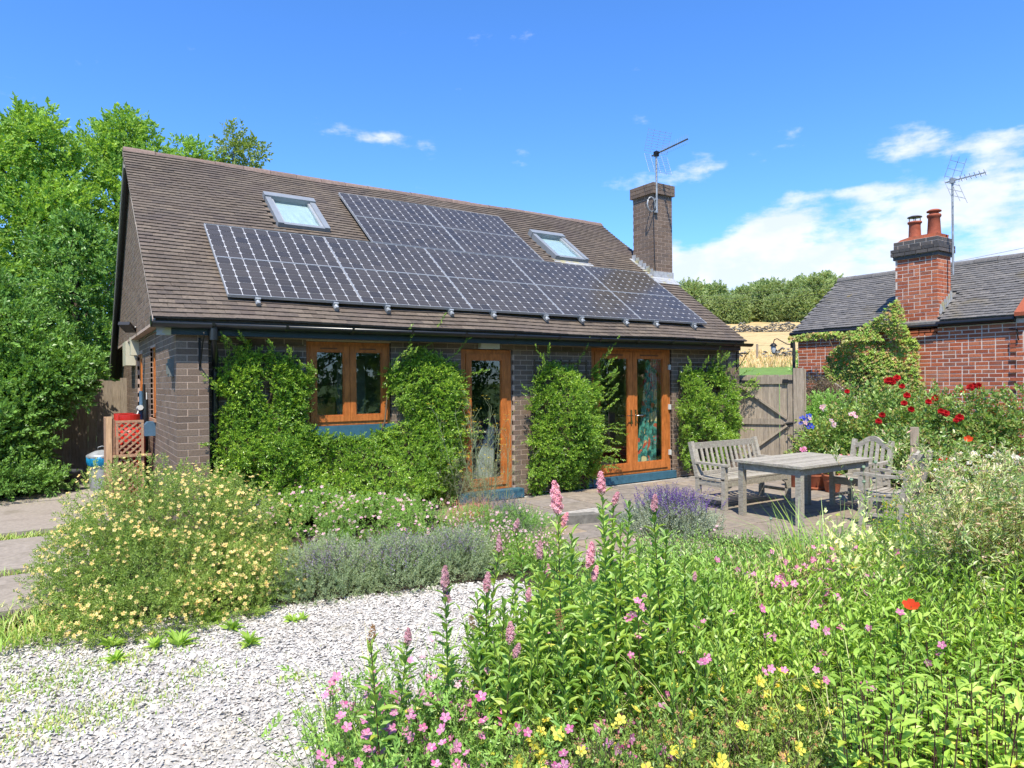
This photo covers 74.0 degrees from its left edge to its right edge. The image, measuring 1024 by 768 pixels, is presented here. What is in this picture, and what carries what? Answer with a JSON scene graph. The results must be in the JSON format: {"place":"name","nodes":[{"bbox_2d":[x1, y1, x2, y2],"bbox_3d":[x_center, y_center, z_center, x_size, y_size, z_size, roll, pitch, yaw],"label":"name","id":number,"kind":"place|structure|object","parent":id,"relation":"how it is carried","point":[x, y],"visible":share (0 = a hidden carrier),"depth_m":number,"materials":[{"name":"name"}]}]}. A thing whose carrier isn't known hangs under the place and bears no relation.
{"place":"outdoors","nodes":[
{"label":"outdoors","id":0,"kind":"place"},
{"bbox_2d":[0,493,72,651],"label":"grass","id":1,"kind":"structure","parent":0,"point":[15,634],"depth_m":4.96,"materials":[{"name":"green plant"}]},
{"bbox_2d":[0,475,163,624],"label":"concrete drive","id":2,"kind":"structure","parent":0,"point":[20,517],"depth_m":8.01,"materials":[{"name":"concrete"}]},
{"bbox_2d":[0,413,77,501],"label":"bush","id":3,"kind":"object","parent":2,"relation":"on","point":[35,474],"visible":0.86,"depth_m":10.32,"materials":[{"name":"green plant"}]},
{"bbox_2d":[31,378,126,477],"bbox_3d":[-8.554,0.843,12.797,2.320,1.904,0.060,-1,0,-33],"label":"board fence","id":4,"kind":"object","parent":2,"relation":"on","point":[84,432],"visible":0.25,"depth_m":13.05,"materials":[{"name":"brown wood"}]},
{"bbox_2d":[104,417,151,513],"bbox_3d":[-5.319,1.080,9.407,0.535,1.290,0.580,-1,0,-33],"label":"lattice screen","id":5,"kind":"object","parent":2,"relation":"on","point":[110,423],"visible":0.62,"depth_m":9.15,"materials":[{"name":"brown wood"}]},
{"bbox_2d":[115,414,145,509],"bbox_3d":[-5.343,1.075,9.511,0.380,1.300,0.380,-1,0,-33],"label":"gas cylinder","id":6,"kind":"object","parent":2,"relation":"on","point":[121,417],"visible":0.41,"depth_m":9.38,"materials":[{"name":"red paint"}]},
{"bbox_2d":[0,578,537,767],"bbox_3d":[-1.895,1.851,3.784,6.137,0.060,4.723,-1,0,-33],"label":"gravel","id":7,"kind":"structure","parent":0,"point":[170,733],"depth_m":4.28,"materials":[{"name":"grey gravel"}]},
{"bbox_2d":[0,631,320,766],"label":"grass","id":8,"kind":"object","parent":7,"relation":"on","point":[63,715],"visible":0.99,"depth_m":4.10,"materials":[{"name":"green plant"}]},
{"bbox_2d":[96,321,800,447],"bbox_3d":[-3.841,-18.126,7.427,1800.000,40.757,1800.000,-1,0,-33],"label":"ground","id":9,"kind":"structure","parent":0,"point":[764,340],"depth_m":74.06,"materials":[{"name":"beige plant"}]},
{"bbox_2d":[0,90,119,380],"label":"tree","id":10,"kind":"object","parent":9,"relation":"on","point":[23,159],"visible":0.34,"depth_m":16.36,"materials":[{"name":"green plant"}]},
{"bbox_2d":[2,203,119,456],"bbox_3d":[-9.793,-1.079,15.104,3.741,5.874,3.634,-1,0,-33],"label":"tree","id":11,"kind":"object","parent":9,"relation":"on","point":[82,246],"visible":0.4,"depth_m":14.81,"materials":[{"name":"green plant"}]},
{"bbox_2d":[0,101,172,311],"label":"tree","id":12,"kind":"object","parent":9,"relation":"on","point":[108,150],"visible":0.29,"depth_m":18.03,"materials":[{"name":"green plant"}]},
{"bbox_2d":[163,132,232,162],"bbox_3d":[-9.578,-2.795,20.010,4.040,9.277,3.706,-1,0,-33],"label":"tree","id":13,"kind":"object","parent":9,"relation":"on","point":[189,146],"visible":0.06,"depth_m":19.84,"materials":[{"name":"green plant"}]},
{"bbox_2d":[195,117,273,168],"bbox_3d":[-8.570,-3.138,20.104,4.037,9.950,3.588,-1,0,-33],"label":"tree","id":14,"kind":"object","parent":9,"relation":"on","point":[248,144],"visible":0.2,"depth_m":20.17,"materials":[{"name":"green plant"}]},
{"bbox_2d":[723,294,754,323],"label":"woodland tree","id":15,"kind":"object","parent":9,"relation":"on","point":[737,309],"visible":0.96,"depth_m":111.93,"materials":[{"name":"green plant"}]},
{"bbox_2d":[749,276,785,321],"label":"woodland tree","id":16,"kind":"object","parent":9,"relation":"on","point":[767,286],"visible":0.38,"depth_m":117.98,"materials":[{"name":"green plant"}]},
{"bbox_2d":[760,292,787,321],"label":"woodland tree","id":17,"kind":"object","parent":9,"relation":"on","point":[773,309],"visible":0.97,"depth_m":111.72,"materials":[{"name":"green plant"}]},
{"bbox_2d":[784,285,817,321],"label":"woodland tree","id":18,"kind":"object","parent":9,"relation":"on","point":[800,308],"visible":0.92,"depth_m":108.62,"materials":[{"name":"green plant"}]},
{"bbox_2d":[789,209,1023,471],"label":"cottage","id":19,"kind":"structure","parent":9,"relation":"on","point":[964,323],"depth_m":13.88,"materials":[{"name":"red brick"}]},
{"bbox_2d":[788,299,924,426],"bbox_3d":[7.458,-0.079,14.938,0.388,3.364,3.105,-1,0,-33],"label":"creeper","id":20,"kind":"object","parent":19,"relation":"attached to","point":[910,344],"visible":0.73,"depth_m":14.50,"materials":[{"name":"green plant"}]},
{"bbox_2d":[1,450,1022,692],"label":"soil","id":21,"kind":"structure","parent":0,"point":[505,574],"depth_m":6.69,"materials":[{"name":"brown soil"}]},
{"bbox_2d":[0,265,115,498],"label":"hedge","id":22,"kind":"object","parent":21,"relation":"on","point":[38,371],"visible":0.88,"depth_m":11.26,"materials":[{"name":"green plant"}]},
{"bbox_2d":[13,451,318,654],"bbox_3d":[-2.973,1.269,6.031,2.391,1.327,2.521,-1,0,-33],"label":"potentilla bush","id":23,"kind":"object","parent":21,"relation":"on","point":[244,564],"visible":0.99,"depth_m":5.53,"materials":[{"name":"green plant"}]},
{"bbox_2d":[261,529,392,607],"bbox_3d":[-1.657,1.596,6.112,1.197,0.586,1.031,-1,0,-33],"label":"catmint","id":24,"kind":"object","parent":21,"relation":"on","point":[317,562],"visible":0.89,"depth_m":5.94,"materials":[{"name":"green plant"}]},
{"bbox_2d":[189,312,492,529],"bbox_3d":[-1.830,0.420,8.349,3.888,2.752,1.134,-1,0,-33],"label":"climbing plant","id":25,"kind":"object","parent":21,"relation":"on","point":[424,485],"visible":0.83,"depth_m":8.28,"materials":[{"name":"green plant"}]},
{"bbox_2d":[354,624,403,767],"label":"spiraea","id":26,"kind":"object","parent":21,"relation":"on","point":[379,707],"visible":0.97,"depth_m":2.63,"materials":[{"name":"green plant"}]},
{"bbox_2d":[330,525,450,597],"bbox_3d":[-1.148,1.629,6.361,1.152,0.566,1.088,-1,0,-7],"label":"catmint","id":27,"kind":"object","parent":21,"relation":"on","point":[391,549],"visible":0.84,"depth_m":6.17,"materials":[{"name":"green plant"}]},
{"bbox_2d":[240,483,563,565],"bbox_3d":[-1.150,1.445,7.540,3.602,0.818,1.547,-1,0,-26],"label":"cranesbill","id":28,"kind":"object","parent":21,"relation":"on","point":[340,515],"visible":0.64,"depth_m":7.38,"materials":[{"name":"green plant"}]},
{"bbox_2d":[381,627,422,766],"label":"spiraea","id":29,"kind":"object","parent":21,"relation":"on","point":[403,658],"visible":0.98,"depth_m":2.91,"materials":[{"name":"green plant"}]},
{"bbox_2d":[109,146,753,538],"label":"house","id":30,"kind":"structure","parent":21,"relation":"on","point":[173,302],"depth_m":10.21,"materials":[{"name":"brick"}]},
{"bbox_2d":[306,341,389,425],"bbox_3d":[-2.117,-0.004,8.825,1.110,1.065,0.094,-1,0,-33],"label":"window","id":31,"kind":"structure","parent":30,"relation":"in","point":[349,416],"depth_m":8.79,"materials":[{"name":"brown wood"}]},
{"bbox_2d":[336,359,365,425],"bbox_3d":[-2.300,0.623,9.722,0.420,1.950,0.040,-1,0,-33],"label":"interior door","id":32,"kind":"structure","parent":30,"relation":"in","point":[360,375],"depth_m":9.76,"materials":[{"name":"paint"}]},
{"bbox_2d":[338,192,442,226],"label":"solar panel","id":33,"kind":"object","parent":30,"relation":"attached to","point":[370,207],"visible":1,"depth_m":11.98,"materials":[{"name":"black glass"}]},
{"bbox_2d":[424,205,518,236],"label":"solar panel","id":34,"kind":"object","parent":30,"relation":"attached to","point":[465,220],"visible":1,"depth_m":12.90,"materials":[{"name":"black glass"}]},
{"bbox_2d":[253,297,697,329],"bbox_3d":[-0.317,-1.586,10.837,7.618,1.287,1.735,-1,0,-33],"label":"panel rail","id":35,"kind":"object","parent":30,"relation":"attached to","point":[387,309],"visible":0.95,"depth_m":9.88,"materials":[{"name":"grey metal"}]},
{"bbox_2d":[204,223,340,266],"bbox_3d":[-3.282,-1.890,9.361,1.647,0.038,0.962,-1,36,-33],"label":"solar panel","id":36,"kind":"object","parent":35,"relation":"attached to","point":[243,243],"visible":1,"depth_m":9.32,"materials":[{"name":"blue glass"}]},
{"bbox_2d":[215,256,362,304],"bbox_3d":[-2.848,-1.322,8.711,1.647,0.038,0.962,-1,36,-33],"label":"solar panel","id":37,"kind":"object","parent":35,"relation":"attached to","point":[253,278],"visible":1,"depth_m":8.65,"materials":[{"name":"blue glass"}]},
{"bbox_2d":[324,237,446,276],"bbox_3d":[-1.903,-1.904,10.270,1.647,0.038,0.962,-1,36,-33],"label":"solar panel","id":38,"kind":"object","parent":35,"relation":"attached to","point":[356,254],"visible":1,"depth_m":10.24,"materials":[{"name":"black glass"}]},
{"bbox_2d":[342,267,472,310],"bbox_3d":[-1.469,-1.336,9.620,1.647,0.038,0.962,-1,36,-33],"label":"solar panel","id":39,"kind":"object","parent":35,"relation":"attached to","point":[384,288],"visible":1,"depth_m":9.56,"materials":[{"name":"blue glass"}]},
{"bbox_2d":[354,216,464,251],"bbox_3d":[-1.698,-2.491,11.364,1.647,0.038,0.962,-1,36,-33],"label":"solar panel","id":40,"kind":"object","parent":35,"relation":"attached to","point":[376,230],"visible":1,"depth_m":11.32,"materials":[{"name":"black glass"}]},
{"bbox_2d":[425,248,533,283],"bbox_3d":[-0.524,-1.918,11.180,1.647,0.038,0.962,-1,36,-33],"label":"solar panel","id":41,"kind":"object","parent":35,"relation":"attached to","point":[473,266],"visible":1,"depth_m":11.15,"materials":[{"name":"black glass"}]},
{"bbox_2d":[444,227,543,260],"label":"solar panel","id":42,"kind":"object","parent":35,"relation":"attached to","point":[474,242],"visible":1,"depth_m":12.24,"materials":[{"name":"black glass"}]},
{"bbox_2d":[448,277,563,315],"bbox_3d":[-0.089,-1.350,10.529,1.647,0.038,0.962,-1,36,-33],"label":"solar panel","id":43,"kind":"object","parent":35,"relation":"attached to","point":[478,295],"visible":1,"depth_m":10.48,"materials":[{"name":"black glass"}]},
{"bbox_2d":[510,258,609,290],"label":"solar panel","id":44,"kind":"object","parent":35,"relation":"attached to","point":[555,274],"visible":1,"depth_m":12.07,"materials":[{"name":"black glass"}]},
{"bbox_2d":[536,284,640,320],"bbox_3d":[1.290,-1.364,11.439,1.647,0.038,0.962,-1,36,-33],"label":"solar panel","id":45,"kind":"object","parent":35,"relation":"attached to","point":[581,302],"visible":1,"depth_m":11.39,"materials":[{"name":"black glass"}]},
{"bbox_2d":[583,266,674,296],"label":"solar panel","id":46,"kind":"object","parent":35,"relation":"attached to","point":[626,281],"visible":1,"depth_m":12.98,"materials":[{"name":"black glass"}]},
{"bbox_2d":[611,291,706,324],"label":"solar panel","id":47,"kind":"object","parent":35,"relation":"attached to","point":[653,308],"visible":1,"depth_m":12.30,"materials":[{"name":"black glass"}]},
{"bbox_2d":[461,349,511,492],"bbox_3d":[-0.384,0.526,9.970,0.855,2.050,0.086,-1,0,-33],"label":"door","id":48,"kind":"structure","parent":30,"relation":"in","point":[467,356],"depth_m":10.08,"materials":[{"name":"brown wood"}]},
{"bbox_2d":[591,348,671,477],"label":"french doors","id":49,"kind":"structure","parent":30,"relation":"in","point":[632,466],"depth_m":11.55,"materials":[{"name":"brown wood"}]},
{"bbox_2d":[638,359,656,461],"bbox_3d":[2.353,0.492,11.999,0.540,2.000,0.090,-1,0,-33],"label":"curtain","id":50,"kind":"object","parent":30,"relation":"hanging from","point":[647,437],"visible":0.87,"depth_m":12.04,"materials":[{"name":"teal fabric"}]},
{"bbox_2d":[429,565,468,752],"bbox_3d":[-0.283,1.321,3.022,0.199,1.050,0.194,-1,0,-33],"label":"spiraea","id":51,"kind":"object","parent":21,"relation":"on","point":[447,670],"visible":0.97,"depth_m":3.01,"materials":[{"name":"green plant"}]},
{"bbox_2d":[396,521,507,584],"bbox_3d":[-0.589,1.624,6.636,1.118,0.528,1.000,-1,0,-33],"label":"catmint","id":52,"kind":"object","parent":21,"relation":"on","point":[454,548],"visible":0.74,"depth_m":6.49,"materials":[{"name":"green plant"}]},
{"bbox_2d":[427,389,539,511],"bbox_3d":[-0.401,1.089,8.731,1.262,2.060,1.536,0,0,17],"label":"fennel","id":53,"kind":"object","parent":21,"relation":"on","point":[483,478],"visible":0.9,"depth_m":8.75,"materials":[{"name":"green plant"}]},
{"bbox_2d":[465,615,501,745],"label":"spiraea","id":54,"kind":"object","parent":21,"relation":"on","point":[480,667],"visible":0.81,"depth_m":2.93,"materials":[{"name":"green plant"}]},
{"bbox_2d":[466,571,501,697],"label":"spiraea","id":55,"kind":"object","parent":21,"relation":"on","point":[487,589],"visible":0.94,"depth_m":3.16,"materials":[{"name":"green plant"}]},
{"bbox_2d":[238,656,730,767],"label":"cranesbill","id":56,"kind":"object","parent":21,"relation":"on","point":[424,755],"visible":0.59,"depth_m":2.74,"materials":[{"name":"green plant"}]},
{"bbox_2d":[251,606,733,767],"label":"grass","id":57,"kind":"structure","parent":21,"relation":"on","point":[435,712],"depth_m":2.94,"materials":[{"name":"green plant"}]},
{"bbox_2d":[460,521,537,573],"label":"border plant","id":58,"kind":"object","parent":21,"relation":"on","point":[506,540],"visible":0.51,"depth_m":6.90,"materials":[{"name":"green plant"}]},
{"bbox_2d":[482,621,524,767],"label":"spiraea","id":59,"kind":"object","parent":21,"relation":"on","point":[510,640],"visible":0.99,"depth_m":2.75,"materials":[{"name":"green plant"}]},
{"bbox_2d":[519,549,556,701],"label":"spiraea","id":60,"kind":"object","parent":21,"relation":"on","point":[542,576],"visible":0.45,"depth_m":3.02,"materials":[{"name":"green plant"}]},
{"bbox_2d":[331,626,747,767],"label":"cranesbill","id":61,"kind":"object","parent":21,"relation":"on","point":[425,691],"visible":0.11,"depth_m":3.12,"materials":[{"name":"green plant"}]},
{"bbox_2d":[504,522,579,575],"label":"border plant","id":62,"kind":"object","parent":21,"relation":"on","point":[546,545],"visible":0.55,"depth_m":6.71,"materials":[{"name":"green plant"}]},
{"bbox_2d":[540,480,583,718],"bbox_3d":[0.213,1.130,2.921,0.188,1.425,0.205,0,0,22],"label":"spiraea","id":63,"kind":"object","parent":21,"relation":"on","point":[556,499],"visible":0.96,"depth_m":2.94,"materials":[{"name":"green plant"}]},
{"bbox_2d":[549,608,585,762],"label":"spiraea","id":64,"kind":"object","parent":21,"relation":"on","point":[563,640],"visible":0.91,"depth_m":2.75,"materials":[{"name":"green plant"}]},
{"bbox_2d":[555,523,590,693],"bbox_3d":[0.277,1.238,3.153,0.185,1.206,0.231,0,0,-1],"label":"spiraea","id":65,"kind":"object","parent":21,"relation":"on","point":[571,598],"visible":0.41,"depth_m":3.12,"materials":[{"name":"green plant"}]},
{"bbox_2d":[521,335,628,495],"bbox_3d":[0.973,0.507,10.377,2.133,2.572,0.676,-1,0,-33],"label":"climbing plant","id":66,"kind":"object","parent":21,"relation":"on","point":[593,435],"visible":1,"depth_m":10.34,"materials":[{"name":"green plant"}]},
{"bbox_2d":[568,575,603,744],"bbox_3d":[0.310,1.334,2.813,0.208,1.015,0.233,-1,0,-33],"label":"spiraea","id":67,"kind":"object","parent":21,"relation":"on","point":[582,646],"visible":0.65,"depth_m":2.86,"materials":[{"name":"green plant"}]},
{"bbox_2d":[577,541,620,727],"bbox_3d":[0.381,1.250,2.910,0.218,1.182,0.209,-1,0,-5],"label":"spiraea","id":68,"kind":"object","parent":21,"relation":"on","point":[589,564],"visible":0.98,"depth_m":2.86,"materials":[{"name":"green plant"}]},
{"bbox_2d":[456,557,761,767],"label":"spiraea thicket","id":69,"kind":"object","parent":21,"relation":"on","point":[541,697],"visible":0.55,"depth_m":2.88,"materials":[{"name":"green plant"}]},
{"bbox_2d":[588,471,630,685],"bbox_3d":[0.440,1.114,3.065,0.194,1.452,0.204,0,0,31],"label":"spiraea","id":70,"kind":"object","parent":21,"relation":"on","point":[601,488],"visible":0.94,"depth_m":3.06,"materials":[{"name":"green plant"}]},
{"bbox_2d":[602,522,636,674],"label":"spiraea","id":71,"kind":"object","parent":21,"relation":"on","point":[618,559],"visible":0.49,"depth_m":3.09,"materials":[{"name":"green plant"}]},
{"bbox_2d":[602,568,637,710],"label":"spiraea","id":72,"kind":"object","parent":21,"relation":"on","point":[620,634],"visible":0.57,"depth_m":2.96,"materials":[{"name":"green plant"}]},
{"bbox_2d":[618,537,657,714],"bbox_3d":[0.553,1.256,3.000,0.189,1.167,0.224,0,0,8],"label":"spiraea","id":73,"kind":"object","parent":21,"relation":"on","point":[637,587],"visible":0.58,"depth_m":3.00,"materials":[{"name":"green plant"}]},
{"bbox_2d":[527,541,775,632],"bbox_3d":[1.054,1.564,4.901,1.943,0.533,1.703,0,0,5],"label":"border foliage","id":74,"kind":"object","parent":21,"relation":"on","point":[553,584],"visible":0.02,"depth_m":5.36,"materials":[{"name":"green plant"}]},
{"bbox_2d":[635,580,671,725],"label":"spiraea","id":75,"kind":"object","parent":21,"relation":"on","point":[651,622],"visible":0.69,"depth_m":2.91,"materials":[{"name":"green plant"}]},
{"bbox_2d":[644,493,678,675],"bbox_3d":[0.700,1.172,3.202,0.194,1.332,0.214,0,0,0],"label":"spiraea","id":76,"kind":"object","parent":21,"relation":"on","point":[655,529],"visible":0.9,"depth_m":3.17,"materials":[{"name":"green plant"}]},
{"bbox_2d":[616,480,727,546],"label":"lavender","id":77,"kind":"object","parent":21,"relation":"on","point":[676,509],"visible":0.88,"depth_m":7.95,"materials":[{"name":"purple plant"}]},
{"bbox_2d":[470,654,891,767],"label":"potentilla bush","id":78,"kind":"object","parent":21,"relation":"on","point":[778,723],"visible":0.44,"depth_m":2.68,"materials":[{"name":"green plant"}]},
{"bbox_2d":[564,537,810,638],"bbox_3d":[1.217,1.486,4.501,1.766,0.688,1.464,0,0,3],"label":"aster","id":79,"kind":"object","parent":21,"relation":"on","point":[678,565],"visible":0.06,"depth_m":4.87,"materials":[{"name":"green plant"}]},
{"bbox_2d":[523,664,858,767],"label":"potentilla bush","id":80,"kind":"object","parent":21,"relation":"on","point":[639,744],"visible":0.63,"depth_m":2.58,"materials":[{"name":"green plant"}]},
{"bbox_2d":[600,523,933,733],"bbox_3d":[1.451,1.361,3.663,2.102,0.938,1.539,0,0,2],"label":"phlox","id":81,"kind":"object","parent":21,"relation":"on","point":[761,576],"visible":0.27,"depth_m":3.42,"materials":[{"name":"green plant"}]},
{"bbox_2d":[629,520,914,574],"bbox_3d":[2.485,1.567,6.153,3.108,0.496,2.036,0,0,2],"label":"border foliage","id":82,"kind":"object","parent":21,"relation":"on","point":[677,549],"visible":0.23,"depth_m":6.55,"materials":[{"name":"green plant"}]},
{"bbox_2d":[524,529,1023,767],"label":"grass","id":83,"kind":"structure","parent":21,"relation":"on","point":[829,720],"depth_m":2.86,"materials":[{"name":"green plant"}]},
{"bbox_2d":[793,368,806,452],"bbox_3d":[5.311,0.666,12.537,0.215,1.920,0.180,0,0,24],"label":"gate post","id":84,"kind":"object","parent":21,"relation":"on","point":[799,391],"visible":0.46,"depth_m":12.46,"materials":[{"name":"grey wood"}]},
{"bbox_2d":[739,375,793,458],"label":"garden gate","id":85,"kind":"structure","parent":84,"relation":"attached to","point":[759,406],"depth_m":12.74,"materials":[{"name":"grey wood"}]},
{"bbox_2d":[624,592,983,756],"bbox_3d":[1.331,1.371,2.963,1.781,0.923,0.991,0,0,0],"label":"campion","id":86,"kind":"object","parent":21,"relation":"on","point":[706,659],"visible":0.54,"depth_m":2.91,"materials":[{"name":"green plant"}]},
{"bbox_2d":[714,539,899,624],"bbox_3d":[1.805,1.412,4.182,1.483,0.828,1.081,-1,0,-71],"label":"campion","id":87,"kind":"object","parent":21,"relation":"on","point":[780,576],"visible":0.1,"depth_m":4.12,"materials":[{"name":"green plant"}]},
{"bbox_2d":[791,388,879,472],"bbox_3d":[5.646,0.974,12.299,1.733,1.845,1.944,0,0,-2],"label":"clematis","id":88,"kind":"object","parent":21,"relation":"on","point":[813,412],"visible":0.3,"depth_m":12.43,"materials":[{"name":"green plant"}]},
{"bbox_2d":[697,536,1023,767],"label":"aster","id":89,"kind":"object","parent":21,"relation":"on","point":[1012,614],"visible":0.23,"depth_m":3.46,"materials":[{"name":"green plant"}]},
{"bbox_2d":[814,506,918,602],"bbox_3d":[2.134,1.292,4.149,0.541,1.062,0.911,0,0,38],"label":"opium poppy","id":90,"kind":"object","parent":21,"relation":"on","point":[870,538],"visible":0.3,"depth_m":4.14,"materials":[{"name":"green plant"}]},
{"bbox_2d":[868,495,924,562],"bbox_3d":[3.096,1.328,5.376,0.550,0.968,0.983,0,0,19],"label":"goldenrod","id":91,"kind":"object","parent":21,"relation":"on","point":[894,530],"visible":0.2,"depth_m":5.30,"materials":[{"name":"green plant"}]},
{"bbox_2d":[783,374,1023,492],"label":"rose bush","id":92,"kind":"object","parent":21,"relation":"on","point":[934,426],"visible":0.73,"depth_m":10.85,"materials":[{"name":"green plant"}]},
{"bbox_2d":[826,608,1023,767],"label":"phlox","id":93,"kind":"object","parent":21,"relation":"on","point":[987,718],"visible":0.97,"depth_m":2.33,"materials":[{"name":"green plant"}]},
{"bbox_2d":[827,423,1023,630],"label":"willow","id":94,"kind":"object","parent":21,"relation":"on","point":[946,537],"visible":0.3,"depth_m":3.91,"materials":[{"name":"green plant"}]},
{"bbox_2d":[841,521,1023,650],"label":"border foliage","id":95,"kind":"object","parent":21,"relation":"on","point":[974,590],"visible":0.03,"depth_m":4.11,"materials":[{"name":"green plant"}]},
{"bbox_2d":[884,445,1023,620],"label":"willow","id":96,"kind":"object","parent":21,"relation":"on","point":[945,496],"visible":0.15,"depth_m":3.81,"materials":[{"name":"green plant"}]},
{"bbox_2d":[0,0,1023,332],"label":"sky","id":97,"kind":"structure","parent":0,"point":[814,130],"materials":[{"name":"blue"}]},
{"bbox_2d":[527,523,713,565],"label":"path","id":98,"kind":"structure","parent":0,"point":[590,531],"depth_m":7.92,"materials":[{"name":"stone"}]},
{"bbox_2d":[413,473,973,560],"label":"patio","id":99,"kind":"structure","parent":0,"point":[579,500],"depth_m":9.25,"materials":[{"name":"stone"}]},
{"bbox_2d":[673,346,759,474],"bbox_3d":[3.692,0.479,12.243,2.245,2.350,0.554,-1,0,-33],"label":"climbing plant","id":100,"kind":"object","parent":99,"relation":"on","point":[719,426],"visible":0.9,"depth_m":12.19,"materials":[{"name":"green plant"}]},
{"bbox_2d":[688,436,790,510],"bbox_3d":[3.209,1.217,9.512,1.430,0.868,0.669,-1,0,-33],"label":"garden bench","id":101,"kind":"object","parent":99,"relation":"on","point":[725,475],"visible":0.77,"depth_m":9.44,"materials":[{"name":"grey wood"}]},
{"bbox_2d":[734,452,872,526],"bbox_3d":[3.696,1.297,8.611,1.519,0.703,0.946,-1,0,-33],"label":"garden table","id":102,"kind":"object","parent":99,"relation":"on","point":[802,467],"visible":0.91,"depth_m":8.42,"materials":[{"name":"grey wood"}]},
{"bbox_2d":[829,436,894,510],"bbox_3d":[4.690,1.176,9.141,0.669,0.927,0.567,-1,0,-33],"label":"garden armchair","id":103,"kind":"object","parent":99,"relation":"on","point":[840,479],"visible":0.65,"depth_m":9.19,"materials":[{"name":"grey wood"}]},
{"bbox_2d":[853,448,932,529],"bbox_3d":[4.444,1.181,7.921,0.567,0.927,0.669,-1,0,-40],"label":"garden armchair","id":104,"kind":"object","parent":99,"relation":"on","point":[882,490],"visible":0.56,"depth_m":7.86,"materials":[{"name":"grey wood"}]},
{"bbox_2d":[739,348,797,367],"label":"field grass","id":105,"kind":"structure","parent":0,"point":[751,360],"depth_m":47.72,"materials":[{"name":"beige plant"}]},
{"bbox_2d":[704,494,924,585],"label":"grass","id":106,"kind":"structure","parent":0,"point":[810,553],"depth_m":5.10,"materials":[{"name":"green plant"}]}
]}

